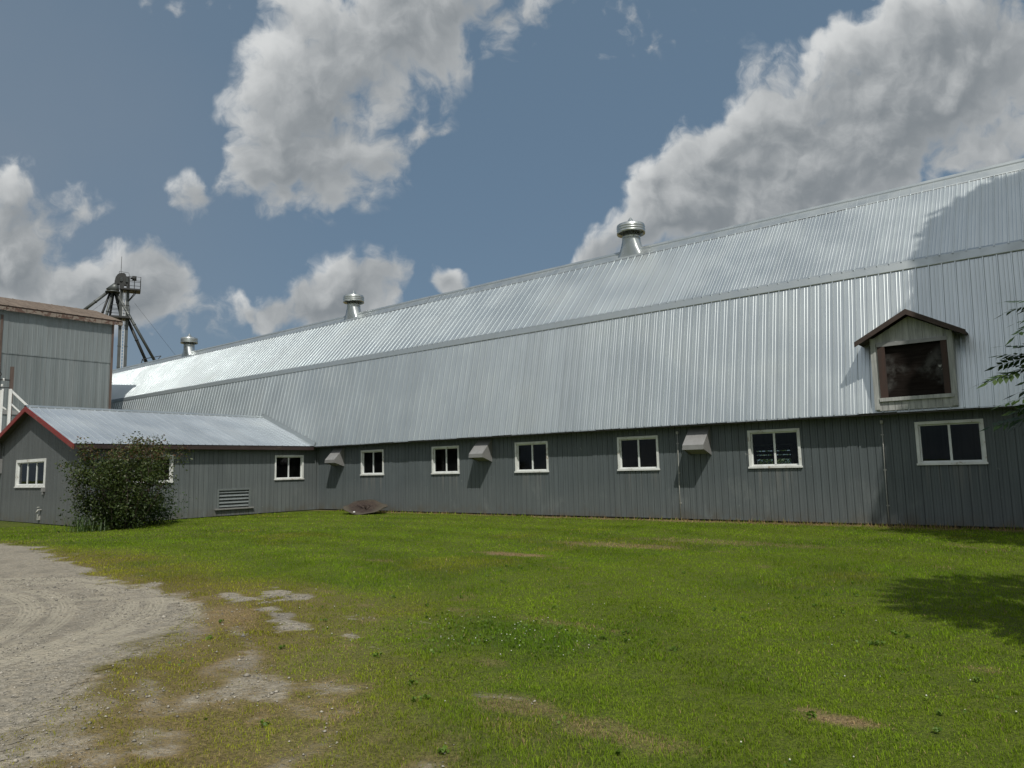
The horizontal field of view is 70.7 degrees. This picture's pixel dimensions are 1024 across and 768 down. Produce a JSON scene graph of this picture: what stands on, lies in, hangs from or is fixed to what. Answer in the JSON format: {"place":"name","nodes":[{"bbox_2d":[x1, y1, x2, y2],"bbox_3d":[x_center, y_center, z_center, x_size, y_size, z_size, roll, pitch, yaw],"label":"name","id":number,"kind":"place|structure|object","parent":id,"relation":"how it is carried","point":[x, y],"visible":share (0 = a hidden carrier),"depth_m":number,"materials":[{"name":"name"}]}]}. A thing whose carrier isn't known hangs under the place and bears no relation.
{"place":"outdoors","nodes":[
{"label":"outdoors","id":0,"kind":"place"},
{"bbox_2d":[0,297,122,431],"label":"feed house","id":1,"kind":"structure","parent":0,"point":[56,355],"depth_m":43.03,"materials":[{"name":"grey metal"}]},
{"bbox_2d":[0,545,190,760],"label":"driveway","id":2,"kind":"structure","parent":0,"point":[17,563],"depth_m":7.95,"materials":[{"name":"beige gravel"}]},
{"bbox_2d":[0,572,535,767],"bbox_3d":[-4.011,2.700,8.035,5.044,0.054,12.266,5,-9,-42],"label":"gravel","id":3,"kind":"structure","parent":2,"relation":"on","point":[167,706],"depth_m":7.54,"materials":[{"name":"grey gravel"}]},
{"bbox_2d":[0,509,1023,767],"bbox_3d":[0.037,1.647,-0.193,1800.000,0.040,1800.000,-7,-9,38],"label":"ground","id":4,"kind":"structure","parent":0,"point":[64,748],"depth_m":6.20,"materials":[{"name":"green plant"}]},
{"bbox_2d":[0,367,13,421],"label":"service post","id":5,"kind":"object","parent":4,"relation":"on","point":[11,381],"visible":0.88,"depth_m":34.10,"materials":[{"name":"metal"}]},
{"bbox_2d":[0,389,27,432],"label":"stair railing","id":6,"kind":"object","parent":5,"relation":"attached to","point":[10,404],"visible":0.54,"depth_m":33.47,"materials":[{"name":"white paint"}]},
{"bbox_2d":[53,514,112,532],"bbox_3d":[-13.550,4.376,22.863,1.876,0.571,1.699,-7,-9,38],"label":"tall grass clump","id":7,"kind":"object","parent":4,"relation":"on","point":[80,526],"visible":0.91,"depth_m":22.68,"materials":[{"name":"green plant"}]},
{"bbox_2d":[38,431,196,532],"bbox_3d":[-12.783,3.191,24.029,4.272,3.279,4.144,1,-7,-18],"label":"lilac shrub","id":8,"kind":"object","parent":4,"relation":"on","point":[117,503],"visible":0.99,"depth_m":23.41,"materials":[{"name":"green plant"}]},
{"bbox_2d":[84,257,172,368],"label":"bucket elevator","id":9,"kind":"object","parent":4,"relation":"on","point":[122,280],"visible":0.75,"depth_m":68.70,"materials":[{"name":"grey metal"}]},
{"bbox_2d":[0,405,315,525],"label":"shed","id":10,"kind":"structure","parent":4,"relation":"on","point":[230,466],"depth_m":29.24,"materials":[{"name":"grey metal"}]},
{"bbox_2d":[14,458,45,487],"bbox_3d":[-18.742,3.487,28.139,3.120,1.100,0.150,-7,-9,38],"label":"window","id":11,"kind":"structure","parent":10,"relation":"in","point":[18,462],"depth_m":28.29,"materials":[{"name":"white paint"}]},
{"bbox_2d":[133,455,173,482],"bbox_3d":[-13.587,3.218,27.359,0.150,1.080,1.510,-7,-9,38],"label":"window","id":12,"kind":"structure","parent":10,"relation":"in","point":[171,463],"depth_m":27.84,"materials":[{"name":"white paint"}]},
{"bbox_2d":[274,455,303,479],"bbox_3d":[-9.882,3.697,31.983,0.150,1.080,1.510,-7,-9,38],"label":"window","id":13,"kind":"structure","parent":10,"relation":"in","point":[301,457],"depth_m":32.04,"materials":[{"name":"white paint"}]},
{"bbox_2d":[137,479,189,524],"bbox_3d":[-12.675,4.133,25.433,2.481,1.659,2.296,-4,-7,22],"label":"weed clump","id":14,"kind":"object","parent":4,"relation":"on","point":[165,515],"visible":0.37,"depth_m":25.40,"materials":[{"name":"green plant"}]},
{"bbox_2d":[343,499,387,514],"bbox_3d":[-5.896,4.942,29.031,1.850,0.530,1.690,-7,-9,38],"label":"rusted dish","id":15,"kind":"object","parent":4,"relation":"on","point":[361,507],"visible":1,"depth_m":29.24,"materials":[{"name":"brown metal"}]},
{"bbox_2d":[111,158,1023,529],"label":"barn","id":16,"kind":"structure","parent":4,"relation":"on","point":[843,350],"depth_m":22.58,"materials":[{"name":"grey paint"}]},
{"bbox_2d":[360,449,383,475],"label":"window","id":17,"kind":"structure","parent":16,"relation":"in","point":[380,450],"depth_m":30.84,"materials":[{"name":"white paint"}]},
{"bbox_2d":[431,445,459,473],"bbox_3d":[-2.576,2.964,28.145,1.500,1.080,0.150,-7,-9,38],"label":"window","id":18,"kind":"structure","parent":16,"relation":"in","point":[434,471],"depth_m":28.18,"materials":[{"name":"white paint"}]},
{"bbox_2d":[514,441,548,472],"bbox_3d":[0.707,2.585,25.553,1.500,1.080,0.150,-7,-9,38],"label":"window","id":19,"kind":"structure","parent":16,"relation":"in","point":[517,444],"depth_m":25.58,"materials":[{"name":"white paint"}]},
{"bbox_2d":[617,435,659,470],"bbox_3d":[4.013,2.204,22.942,1.500,1.080,0.150,-7,-9,38],"label":"window","id":20,"kind":"structure","parent":16,"relation":"in","point":[619,439],"depth_m":22.98,"materials":[{"name":"white paint"}]},
{"bbox_2d":[754,443,793,464],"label":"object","id":21,"kind":"structure","parent":16,"relation":"in","point":[769,448],"depth_m":26.52,"materials":[{"name":"white paint"}]},
{"bbox_2d":[747,428,802,467],"bbox_3d":[7.374,1.816,20.289,1.500,1.080,0.150,-7,-9,38],"label":"window","id":22,"kind":"structure","parent":16,"relation":"in","point":[749,433],"depth_m":20.30,"materials":[{"name":"white paint"}]},
{"bbox_2d":[914,419,988,464],"bbox_3d":[10.712,1.430,17.654,1.500,1.080,0.150,-7,-9,38],"label":"window","id":23,"kind":"structure","parent":16,"relation":"in","point":[917,425],"depth_m":17.65,"materials":[{"name":"white paint"}]},
{"bbox_2d":[168,559,1023,766],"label":"clover","id":24,"kind":"object","parent":4,"relation":"on","point":[808,714],"depth_m":6.94,"materials":[{"name":"green plant"}]},
{"bbox_2d":[978,300,1023,435],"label":"ash tree","id":25,"kind":"object","parent":4,"relation":"on","point":[1005,377],"visible":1,"depth_m":6.59,"materials":[{"name":"green plant"}]},
{"bbox_2d":[0,0,1023,463],"label":"sky","id":26,"kind":"structure","parent":0,"point":[258,165],"materials":[{"name":"blue"}]},
{"bbox_2d":[757,450,790,464],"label":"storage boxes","id":27,"kind":"object","parent":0,"point":[769,461],"visible":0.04,"depth_m":28.87,"materials":[{"name":"green plant"}]}
]}

